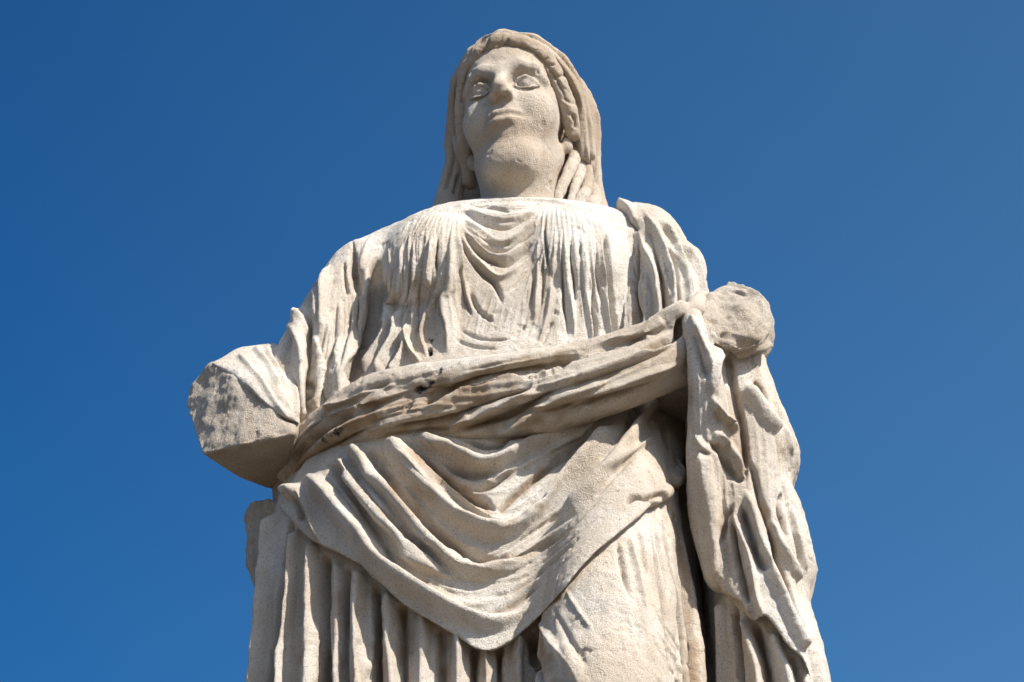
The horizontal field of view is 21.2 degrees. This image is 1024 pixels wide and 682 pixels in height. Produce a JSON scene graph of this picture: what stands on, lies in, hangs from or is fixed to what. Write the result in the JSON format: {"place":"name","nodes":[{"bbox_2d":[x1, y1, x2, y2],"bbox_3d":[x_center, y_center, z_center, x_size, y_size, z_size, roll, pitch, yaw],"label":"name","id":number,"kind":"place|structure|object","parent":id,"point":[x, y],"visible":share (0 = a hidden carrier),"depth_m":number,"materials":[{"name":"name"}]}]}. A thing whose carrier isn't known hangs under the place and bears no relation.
{"place":"outdoors","nodes":[
{"label":"outdoors","id":0,"kind":"place"},
{"bbox_2d":[187,29,830,681],"bbox_3d":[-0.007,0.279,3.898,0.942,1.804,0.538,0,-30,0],"label":"statue","id":1,"kind":"object","parent":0,"point":[507,407],"visible":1,"depth_m":3.83,"materials":[{"name":"stone"}]},
{"bbox_2d":[0,0,1023,681],"label":"sky","id":2,"kind":"structure","parent":0,"point":[178,177],"materials":[{"name":"blue"}]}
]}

